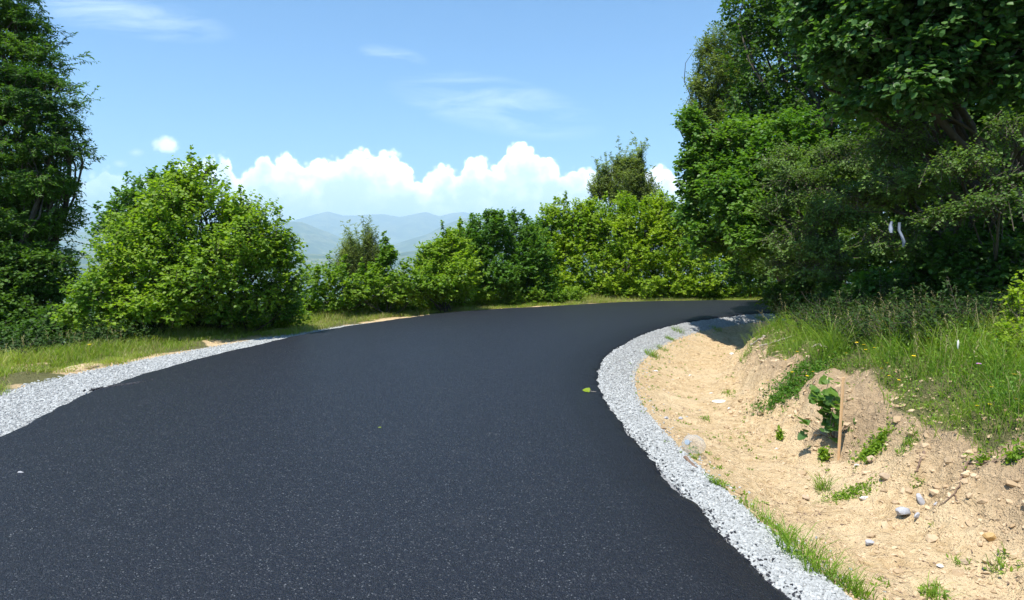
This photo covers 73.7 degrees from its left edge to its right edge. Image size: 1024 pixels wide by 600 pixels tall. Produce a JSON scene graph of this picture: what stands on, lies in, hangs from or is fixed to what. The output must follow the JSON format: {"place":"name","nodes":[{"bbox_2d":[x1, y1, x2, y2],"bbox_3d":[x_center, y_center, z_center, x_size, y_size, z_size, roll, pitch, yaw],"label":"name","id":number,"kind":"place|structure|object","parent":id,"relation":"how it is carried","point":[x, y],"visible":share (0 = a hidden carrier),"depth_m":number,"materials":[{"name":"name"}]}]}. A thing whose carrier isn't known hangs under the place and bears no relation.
{"place":"outdoors","nodes":[
{"label":"outdoors","id":0,"kind":"place"},
{"bbox_2d":[0,322,370,436],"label":"gravel","id":1,"kind":"structure","parent":0,"point":[170,360],"depth_m":8.78,"materials":[{"name":"grey gravel"}]},
{"bbox_2d":[63,211,636,244],"bbox_3d":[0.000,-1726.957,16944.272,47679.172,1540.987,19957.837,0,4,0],"label":"mountains","id":2,"kind":"structure","parent":0,"point":[403,228],"depth_m":19723.06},
{"bbox_2d":[0,300,791,599],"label":"road","id":3,"kind":"structure","parent":0,"point":[500,454],"depth_m":4.82,"materials":[{"name":"black asphalt"}]},
{"bbox_2d":[83,379,801,599],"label":"asphalt crumbs","id":4,"kind":"object","parent":3,"relation":"on","point":[716,529],"visible":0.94,"depth_m":4.26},
{"bbox_2d":[0,0,869,222],"label":"sky","id":5,"kind":"structure","parent":0,"point":[399,108],"materials":[{"name":"blue"}]},
{"bbox_2d":[58,218,852,254],"bbox_3d":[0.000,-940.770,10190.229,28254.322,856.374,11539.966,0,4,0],"label":"mountain foothills","id":6,"kind":"structure","parent":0,"point":[317,241],"depth_m":11523.00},
{"bbox_2d":[44,248,891,276],"bbox_3d":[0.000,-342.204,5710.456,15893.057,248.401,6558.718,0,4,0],"label":"hills","id":7,"kind":"structure","parent":0,"point":[313,258],"depth_m":5954.01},
{"bbox_2d":[0,293,1023,599],"bbox_3d":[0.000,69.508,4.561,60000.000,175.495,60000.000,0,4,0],"label":"ground","id":8,"kind":"structure","parent":0,"point":[988,485],"depth_m":6.08,"materials":[{"name":"soil"}]},
{"bbox_2d":[0,229,85,349],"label":"shrub","id":9,"kind":"object","parent":8,"relation":"on","point":[16,313],"visible":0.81,"depth_m":14.69,"materials":[{"name":"green plant"}]},
{"bbox_2d":[0,0,106,348],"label":"locust tree","id":10,"kind":"object","parent":8,"relation":"on","point":[34,195],"visible":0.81,"depth_m":15.53,"materials":[{"name":"green plant"}]},
{"bbox_2d":[53,363,109,371],"bbox_3d":[-6.262,1.012,9.973,0.506,0.159,0.881,2,4,27],"label":"soil heap","id":11,"kind":"object","parent":8,"relation":"on","point":[97,366],"visible":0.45,"depth_m":9.90,"materials":[{"name":"beige soil"}]},
{"bbox_2d":[80,165,165,263],"bbox_3d":[-8.351,-0.758,15.089,2.260,4.331,1.461,2,4,24],"label":"shrub","id":12,"kind":"object","parent":8,"relation":"on","point":[127,194],"visible":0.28,"depth_m":14.71,"materials":[{"name":"green plant"}]},
{"bbox_2d":[47,262,203,338],"bbox_3d":[-7.431,0.294,13.161,2.839,2.038,1.903,1,4,21],"label":"shrub","id":13,"kind":"object","parent":8,"relation":"on","point":[74,310],"visible":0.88,"depth_m":12.88,"materials":[{"name":"green plant"}]},
{"bbox_2d":[0,298,296,362],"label":"undergrowth shrub","id":14,"kind":"object","parent":8,"relation":"on","point":[137,329],"visible":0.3,"depth_m":12.04,"materials":[{"name":"green plant"}]},
{"bbox_2d":[62,144,312,344],"bbox_3d":[-6.845,-1.031,13.703,5.367,4.175,3.437,-1,4,-14],"label":"hazel bush","id":15,"kind":"object","parent":8,"relation":"on","point":[178,264],"visible":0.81,"depth_m":13.38,"materials":[{"name":"green plant"}]},
{"bbox_2d":[193,292,302,332],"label":"shrub","id":16,"kind":"object","parent":8,"relation":"on","point":[242,313],"visible":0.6,"depth_m":13.77,"materials":[{"name":"green plant"}]},
{"bbox_2d":[331,214,385,287],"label":"feathery bush","id":17,"kind":"object","parent":8,"relation":"on","point":[368,250],"visible":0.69,"depth_m":19.75,"materials":[{"name":"green plant"}]},
{"bbox_2d":[292,250,425,310],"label":"sapling bush","id":18,"kind":"object","parent":8,"relation":"on","point":[323,288],"visible":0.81,"depth_m":17.55,"materials":[{"name":"green plant"}]},
{"bbox_2d":[0,288,763,394],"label":"verge grass","id":19,"kind":"structure","parent":8,"relation":"on","point":[39,358],"depth_m":12.95,"materials":[{"name":"green plant"}]},
{"bbox_2d":[366,230,408,311],"bbox_3d":[-3.475,-0.732,18.981,1.294,2.419,0.899,0,4,0],"label":"young tree","id":20,"kind":"object","parent":8,"relation":"on","point":[388,254],"visible":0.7,"depth_m":18.84,"materials":[{"name":"green plant"}]},
{"bbox_2d":[337,257,438,316],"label":"shrub","id":21,"kind":"object","parent":8,"relation":"on","point":[368,279],"visible":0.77,"depth_m":18.30,"materials":[{"name":"green plant"}]},
{"bbox_2d":[297,277,587,316],"bbox_3d":[-1.736,0.186,20.712,10.923,1.653,1.750,-3,5,-43],"label":"hedge","id":22,"kind":"object","parent":8,"relation":"on","point":[575,293],"visible":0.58,"depth_m":21.40,"materials":[{"name":"green plant"}]},
{"bbox_2d":[411,216,485,311],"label":"shrub","id":23,"kind":"object","parent":8,"relation":"on","point":[449,269],"visible":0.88,"depth_m":19.86,"materials":[{"name":"green plant"}]},
{"bbox_2d":[441,208,522,300],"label":"green bush","id":24,"kind":"object","parent":8,"relation":"on","point":[495,223],"visible":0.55,"depth_m":21.86,"materials":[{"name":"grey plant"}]},
{"bbox_2d":[448,271,528,304],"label":"shrub","id":25,"kind":"object","parent":8,"relation":"on","point":[490,291],"visible":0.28,"depth_m":21.43,"materials":[{"name":"green plant"}]},
{"bbox_2d":[489,207,561,299],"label":"green bush","id":26,"kind":"object","parent":8,"relation":"on","point":[523,241],"visible":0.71,"depth_m":23.00,"materials":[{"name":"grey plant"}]},
{"bbox_2d":[526,190,603,296],"bbox_3d":[1.858,-1.948,26.055,3.255,4.495,2.844,0,4,0],"label":"yellow green bush","id":27,"kind":"object","parent":8,"relation":"on","point":[563,221],"visible":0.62,"depth_m":25.80,"materials":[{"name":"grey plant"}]},
{"bbox_2d":[586,131,662,270],"bbox_3d":[5.061,-2.874,30.890,3.309,9.457,2.414,2,4,26],"label":"bristly tree","id":28,"kind":"object","parent":8,"relation":"on","point":[632,180],"visible":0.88,"depth_m":30.42,"materials":[{"name":"green plant"}]},
{"bbox_2d":[564,187,689,298],"bbox_3d":[4.556,-2.124,26.105,5.448,4.523,3.685,0,4,0],"label":"yellow green bush","id":29,"kind":"object","parent":8,"relation":"on","point":[629,238],"visible":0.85,"depth_m":25.70,"materials":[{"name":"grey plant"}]},
{"bbox_2d":[644,348,661,359],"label":"grass tuft","id":30,"kind":"object","parent":8,"relation":"on","point":[651,353],"visible":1,"depth_m":12.39,"materials":[{"name":"green plant"}]},
{"bbox_2d":[541,280,773,299],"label":"hedge","id":31,"kind":"object","parent":8,"relation":"on","point":[730,290],"visible":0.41,"depth_m":25.30,"materials":[{"name":"green plant"}]},
{"bbox_2d":[655,344,668,351],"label":"grass tuft","id":32,"kind":"object","parent":8,"relation":"on","point":[658,346],"visible":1,"depth_m":13.33,"materials":[{"name":"green plant"}]},
{"bbox_2d":[629,198,731,298],"bbox_3d":[6.843,-1.982,26.406,3.601,4.135,4.482,3,5,42],"label":"yellow green bush","id":33,"kind":"object","parent":8,"relation":"on","point":[677,275],"visible":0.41,"depth_m":25.54,"materials":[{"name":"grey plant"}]},
{"bbox_2d":[683,456,697,467],"bbox_3d":[1.535,1.397,5.882,0.048,0.057,0.259,-1,4,-8],"label":"stick","id":34,"kind":"object","parent":8,"relation":"on","point":[686,458],"visible":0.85,"depth_m":5.91,"materials":[{"name":"brown wood"}]},
{"bbox_2d":[700,413,709,421],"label":"grass tuft","id":35,"kind":"object","parent":8,"relation":"on","point":[707,418],"visible":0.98,"depth_m":8.43,"materials":[{"name":"green plant"}]},
{"bbox_2d":[712,400,725,402],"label":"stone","id":36,"kind":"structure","parent":8,"relation":"on","point":[718,401],"depth_m":9.37,"materials":[{"name":"grey stone"}]},
{"bbox_2d":[705,471,734,489],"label":"grass tuft","id":37,"kind":"object","parent":8,"relation":"on","point":[717,482],"visible":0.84,"depth_m":5.35,"materials":[{"name":"green plant"}]},
{"bbox_2d":[679,429,770,448],"bbox_3d":[2.321,1.501,7.462,1.026,0.184,0.834,0,4,0],"label":"herb patch","id":38,"kind":"object","parent":8,"relation":"on","point":[731,438],"visible":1,"depth_m":7.56,"materials":[{"name":"green plant"}]},
{"bbox_2d":[678,17,782,280],"bbox_3d":[9.469,-5.307,29.700,4.772,13.855,3.670,0,4,0],"label":"airy tree","id":39,"kind":"object","parent":8,"relation":"on","point":[710,98],"visible":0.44,"depth_m":29.02,"materials":[{"name":"green plant"}]},
{"bbox_2d":[733,489,760,513],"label":"grass tuft","id":40,"kind":"object","parent":8,"relation":"on","point":[740,500],"visible":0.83,"depth_m":4.99,"materials":[{"name":"green plant"}]},
{"bbox_2d":[737,341,759,362],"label":"grass tuft","id":41,"kind":"object","parent":8,"relation":"on","point":[745,355],"visible":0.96,"depth_m":11.28,"materials":[{"name":"green plant"}]},
{"bbox_2d":[668,99,834,282],"bbox_3d":[5.377,-2.082,14.905,3.502,4.846,3.559,0,4,0],"label":"lime tree","id":42,"kind":"object","parent":8,"relation":"on","point":[719,176],"visible":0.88,"depth_m":14.83,"materials":[{"name":"green plant"}]},
{"bbox_2d":[750,335,764,345],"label":"dead branch","id":43,"kind":"object","parent":8,"relation":"on","point":[754,342],"visible":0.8,"depth_m":11.39,"materials":[{"name":"grey wood"}]},
{"bbox_2d":[740,504,783,529],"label":"grass tuft","id":44,"kind":"object","parent":8,"relation":"on","point":[768,516],"visible":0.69,"depth_m":4.65,"materials":[{"name":"green plant"}]},
{"bbox_2d":[695,254,842,294],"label":"shrub","id":45,"kind":"object","parent":8,"relation":"on","point":[722,267],"visible":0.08,"depth_m":25.51,"materials":[{"name":"green plant"}]},
{"bbox_2d":[751,509,804,544],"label":"grass tuft","id":46,"kind":"object","parent":8,"relation":"on","point":[789,526],"visible":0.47,"depth_m":4.42,"materials":[{"name":"green plant"}]},
{"bbox_2d":[775,425,784,440],"bbox_3d":[2.917,1.462,7.434,0.120,0.197,0.130,-3,5,-36],"label":"herb patch","id":47,"kind":"object","parent":8,"relation":"on","point":[779,433],"visible":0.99,"depth_m":7.42,"materials":[{"name":"green plant"}]},
{"bbox_2d":[743,341,849,416],"bbox_3d":[3.453,0.972,8.311,1.197,0.925,1.070,-3,5,-41],"label":"herb patch","id":48,"kind":"object","parent":8,"relation":"on","point":[786,389],"visible":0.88,"depth_m":8.29,"materials":[{"name":"green plant"}]},
{"bbox_2d":[771,325,822,359],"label":"grass tuft","id":49,"kind":"object","parent":8,"relation":"on","point":[795,343],"visible":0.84,"depth_m":9.33,"materials":[{"name":"green plant"}]},
{"bbox_2d":[754,263,849,317],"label":"shrub","id":50,"kind":"object","parent":8,"relation":"on","point":[795,289],"visible":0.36,"depth_m":12.41,"materials":[{"name":"green plant"}]},
{"bbox_2d":[711,0,894,294],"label":"dark tree","id":51,"kind":"object","parent":8,"relation":"on","point":[752,16],"visible":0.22,"depth_m":18.14,"materials":[{"name":"green plant"}]},
{"bbox_2d":[761,509,860,572],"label":"grass tuft","id":52,"kind":"object","parent":8,"relation":"on","point":[788,540],"visible":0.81,"depth_m":4.08,"materials":[{"name":"green plant"}]},
{"bbox_2d":[745,126,894,290],"bbox_3d":[5.849,-1.462,12.487,2.693,3.437,2.848,0,4,0],"label":"thorn tree","id":53,"kind":"object","parent":8,"relation":"on","point":[810,246],"visible":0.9,"depth_m":12.35,"materials":[{"name":"green plant"}]},
{"bbox_2d":[804,470,843,494],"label":"grass tuft","id":54,"kind":"object","parent":8,"relation":"on","point":[821,486],"visible":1,"depth_m":5.87,"materials":[{"name":"green plant"}]},
{"bbox_2d":[817,446,833,461],"bbox_3d":[3.052,1.499,6.644,0.149,0.182,0.174,-3,5,-38],"label":"herb patch","id":55,"kind":"object","parent":8,"relation":"on","point":[823,454],"visible":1,"depth_m":6.63,"materials":[{"name":"green plant"}]},
{"bbox_2d":[797,374,855,442],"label":"broad leaf plant","id":56,"kind":"object","parent":8,"relation":"on","point":[828,399],"visible":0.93,"depth_m":6.73,"materials":[{"name":"green plant"}]},
{"bbox_2d":[629,330,1023,599],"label":"weed sprouts","id":57,"kind":"object","parent":8,"relation":"on","point":[828,469],"visible":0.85,"depth_m":6.49,"materials":[{"name":"green plant"}]},
{"bbox_2d":[789,534,867,586],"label":"grass tuft","id":58,"kind":"object","parent":8,"relation":"on","point":[814,566],"visible":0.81,"depth_m":3.85,"materials":[{"name":"green plant"}]},
{"bbox_2d":[786,308,872,366],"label":"grass tuft","id":59,"kind":"object","parent":8,"relation":"on","point":[829,340],"visible":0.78,"depth_m":8.45,"materials":[{"name":"green plant"}]},
{"bbox_2d":[636,330,1023,599],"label":"soil clods","id":60,"kind":"object","parent":8,"relation":"on","point":[929,538],"visible":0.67,"depth_m":5.43,"materials":[{"name":"beige soil"}]},
{"bbox_2d":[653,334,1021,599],"bbox_3d":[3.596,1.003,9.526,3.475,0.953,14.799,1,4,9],"label":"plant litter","id":61,"kind":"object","parent":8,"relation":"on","point":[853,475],"visible":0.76,"depth_m":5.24,"materials":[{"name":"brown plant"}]},
{"bbox_2d":[837,377,844,459],"bbox_3d":[3.144,1.191,6.534,0.023,0.908,0.020,2,2,-12],"label":"wooden stake","id":62,"kind":"object","parent":8,"relation":"on","point":[840,418],"visible":0.78,"depth_m":6.53,"materials":[{"name":"brown wood"}]},
{"bbox_2d":[762,30,939,277],"bbox_3d":[15.439,-7.359,23.957,13.105,15.266,9.428,2,4,25],"label":"woodland tree","id":63,"kind":"object","parent":8,"relation":"on","point":[836,140],"depth_m":24.38,"materials":[{"name":"green plant"}]},
{"bbox_2d":[818,466,886,504],"bbox_3d":[2.818,1.545,5.694,0.635,0.318,0.326,0,4,0],"label":"herb patch","id":64,"kind":"object","parent":8,"relation":"on","point":[852,490],"visible":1,"depth_m":5.69,"materials":[{"name":"green plant"}]},
{"bbox_2d":[817,554,900,599],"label":"grass tuft","id":65,"kind":"object","parent":8,"relation":"on","point":[849,583],"visible":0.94,"depth_m":3.75,"materials":[{"name":"green plant"}]},
{"bbox_2d":[865,539,874,545],"bbox_3d":[2.531,1.718,4.827,0.060,0.039,0.048,2,4,25],"label":"stone","id":66,"kind":"object","parent":8,"relation":"on","point":[869,542],"visible":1,"depth_m":4.82,"materials":[{"name":"white stone"}]},
{"bbox_2d":[867,455,875,462],"bbox_3d":[3.208,1.416,6.093,0.094,0.061,0.073,-1,4,-19],"label":"stone","id":67,"kind":"object","parent":8,"relation":"on","point":[869,459],"visible":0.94,"depth_m":6.07,"materials":[{"name":"beige stone"}]},
{"bbox_2d":[848,412,910,470],"bbox_3d":[3.310,1.267,6.173,0.504,0.568,0.363,1,4,10],"label":"herb patch","id":68,"kind":"object","parent":8,"relation":"on","point":[874,446],"visible":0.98,"depth_m":6.16,"materials":[{"name":"green plant"}]},
{"bbox_2d":[739,282,1023,456],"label":"meadow grass","id":69,"kind":"structure","parent":8,"relation":"on","point":[974,348],"depth_m":6.64,"materials":[{"name":"green plant"}]},
{"bbox_2d":[879,472,889,479],"bbox_3d":[3.071,1.452,5.624,0.086,0.063,0.079,3,5,38],"label":"stone","id":70,"kind":"object","parent":8,"relation":"on","point":[884,476],"visible":1,"depth_m":5.60,"materials":[{"name":"beige stone"}]},
{"bbox_2d":[834,264,935,314],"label":"shrub","id":71,"kind":"object","parent":8,"relation":"on","point":[859,278],"visible":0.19,"depth_m":10.23,"materials":[{"name":"green plant"}]},
{"bbox_2d":[768,263,1019,349],"bbox_3d":[5.643,0.030,10.167,3.447,1.372,6.126,0,4,0],"label":"undergrowth shrub","id":72,"kind":"object","parent":8,"relation":"on","point":[901,315],"visible":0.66,"depth_m":8.06,"materials":[{"name":"green plant"}]},
{"bbox_2d":[771,0,1023,222],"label":"broad leaf tree","id":73,"kind":"object","parent":8,"relation":"on","point":[933,56],"visible":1,"depth_m":8.58,"materials":[{"name":"green plant"}]},
{"bbox_2d":[895,506,910,514],"bbox_3d":[2.933,1.579,5.107,0.138,0.070,0.089,-2,-13,-29],"label":"stone","id":74,"kind":"object","parent":8,"relation":"on","point":[900,510],"visible":1,"depth_m":5.07,"materials":[{"name":"grey stone"}]},
{"bbox_2d":[894,426,920,456],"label":"grass tuft","id":75,"kind":"object","parent":8,"relation":"on","point":[907,440],"visible":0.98,"depth_m":5.84,"materials":[{"name":"green plant"}]},
{"bbox_2d":[909,473,924,488],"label":"grass tuft","id":76,"kind":"object","parent":8,"relation":"on","point":[913,486],"visible":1,"depth_m":5.40,"materials":[{"name":"green plant"}]},
{"bbox_2d":[914,512,919,518],"bbox_3d":[2.974,1.585,5.012,0.028,0.044,0.092,4,5,44],"label":"stone","id":77,"kind":"object","parent":8,"relation":"on","point":[916,515],"visible":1,"depth_m":5.00,"materials":[{"name":"grey stone"}]},
{"bbox_2d":[914,451,925,471],"bbox_3d":[3.312,1.308,5.531,0.218,0.136,0.036,-4,5,-44],"label":"root","id":78,"kind":"object","parent":8,"relation":"on","point":[919,462],"visible":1,"depth_m":5.50,"materials":[{"name":"brown plant"}]},
{"bbox_2d":[916,493,924,504],"bbox_3d":[3.176,1.558,5.285,0.058,0.127,0.037,-8,-22,-22],"label":"stone","id":79,"kind":"object","parent":8,"relation":"on","point":[920,499],"visible":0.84,"depth_m":5.28,"materials":[{"name":"grey stone"}]},
{"bbox_2d":[823,102,1023,269],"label":"thorn tree","id":80,"kind":"object","parent":8,"relation":"on","point":[930,179],"visible":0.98,"depth_m":8.98,"materials":[{"name":"green plant"}]},
{"bbox_2d":[889,221,893,232],"bbox_3d":[4.591,-0.884,8.268,0.064,0.140,0.049,-3,5,-42],"label":"plastic strip","id":81,"kind":"object","parent":80,"relation":"hanging from","point":[891,228],"visible":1,"depth_m":8.26,"materials":[{"name":"white plastic"}]},
{"bbox_2d":[897,222,905,246],"bbox_3d":[4.722,-0.792,8.273,0.096,0.294,0.056,1,4,19],"label":"plastic strip","id":82,"kind":"object","parent":80,"relation":"hanging from","point":[901,234],"visible":1,"depth_m":8.26,"materials":[{"name":"white plastic"}]},
{"bbox_2d":[832,76,1019,276],"bbox_3d":[9.401,-2.985,13.214,5.873,6.350,4.402,0,4,0],"label":"dark tree","id":83,"kind":"object","parent":8,"relation":"on","point":[979,124],"visible":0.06,"depth_m":13.21,"materials":[{"name":"green plant"}]},
{"bbox_2d":[913,570,968,599],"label":"grass tuft","id":84,"kind":"object","parent":8,"relation":"on","point":[930,592],"visible":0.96,"depth_m":4.11,"materials":[{"name":"green plant"}]},
{"bbox_2d":[894,196,1023,308],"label":"shrub","id":85,"kind":"object","parent":8,"relation":"on","point":[963,254],"visible":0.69,"depth_m":8.69,"materials":[{"name":"green plant"}]},
{"bbox_2d":[946,550,972,569],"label":"grass tuft","id":86,"kind":"object","parent":8,"relation":"on","point":[955,559],"visible":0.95,"depth_m":4.41,"materials":[{"name":"green plant"}]},
{"bbox_2d":[960,559,970,564],"bbox_3d":[2.928,1.688,4.416,0.067,0.039,0.055,2,4,29],"label":"stone","id":87,"kind":"object","parent":8,"relation":"on","point":[965,561],"visible":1,"depth_m":4.40,"materials":[{"name":"beige stone"}]},
{"bbox_2d":[939,461,996,505],"bbox_3d":[3.343,1.328,4.974,0.454,0.334,0.241,-3,5,-35],"label":"root","id":88,"kind":"object","parent":8,"relation":"on","point":[964,469],"visible":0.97,"depth_m":4.98,"materials":[{"name":"brown plant"}]},
{"bbox_2d":[962,444,991,467],"bbox_3d":[3.495,1.240,5.136,0.192,0.319,0.225,0,4,0],"label":"herb patch","id":89,"kind":"object","parent":8,"relation":"on","point":[981,459],"visible":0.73,"depth_m":5.11,"materials":[{"name":"green plant"}]},
{"bbox_2d":[982,532,996,541],"bbox_3d":[3.192,1.583,4.563,0.071,0.064,0.063,0,4,-6],"label":"stone","id":90,"kind":"object","parent":8,"relation":"on","point":[989,536],"visible":1,"depth_m":4.55,"materials":[{"name":"beige stone"}]},
{"bbox_2d":[974,540,1019,576],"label":"grass tuft","id":91,"kind":"object","parent":8,"relation":"on","point":[1000,560],"visible":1,"depth_m":4.27,"materials":[{"name":"green plant"}]},
{"bbox_2d":[981,270,1023,358],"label":"yellow green shrub","id":92,"kind":"object","parent":8,"relation":"on","point":[1016,299],"visible":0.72,"depth_m":6.83,"materials":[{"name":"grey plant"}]},
{"bbox_2d":[994,437,1023,465],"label":"herb patch","id":93,"kind":"object","parent":8,"relation":"on","point":[1014,454],"visible":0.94,"depth_m":4.89,"materials":[{"name":"green plant"}]},
{"bbox_2d":[598,313,885,599],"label":"gravel","id":94,"kind":"structure","parent":0,"point":[817,586],"depth_m":5.10,"materials":[{"name":"grey gravel"}]}
]}

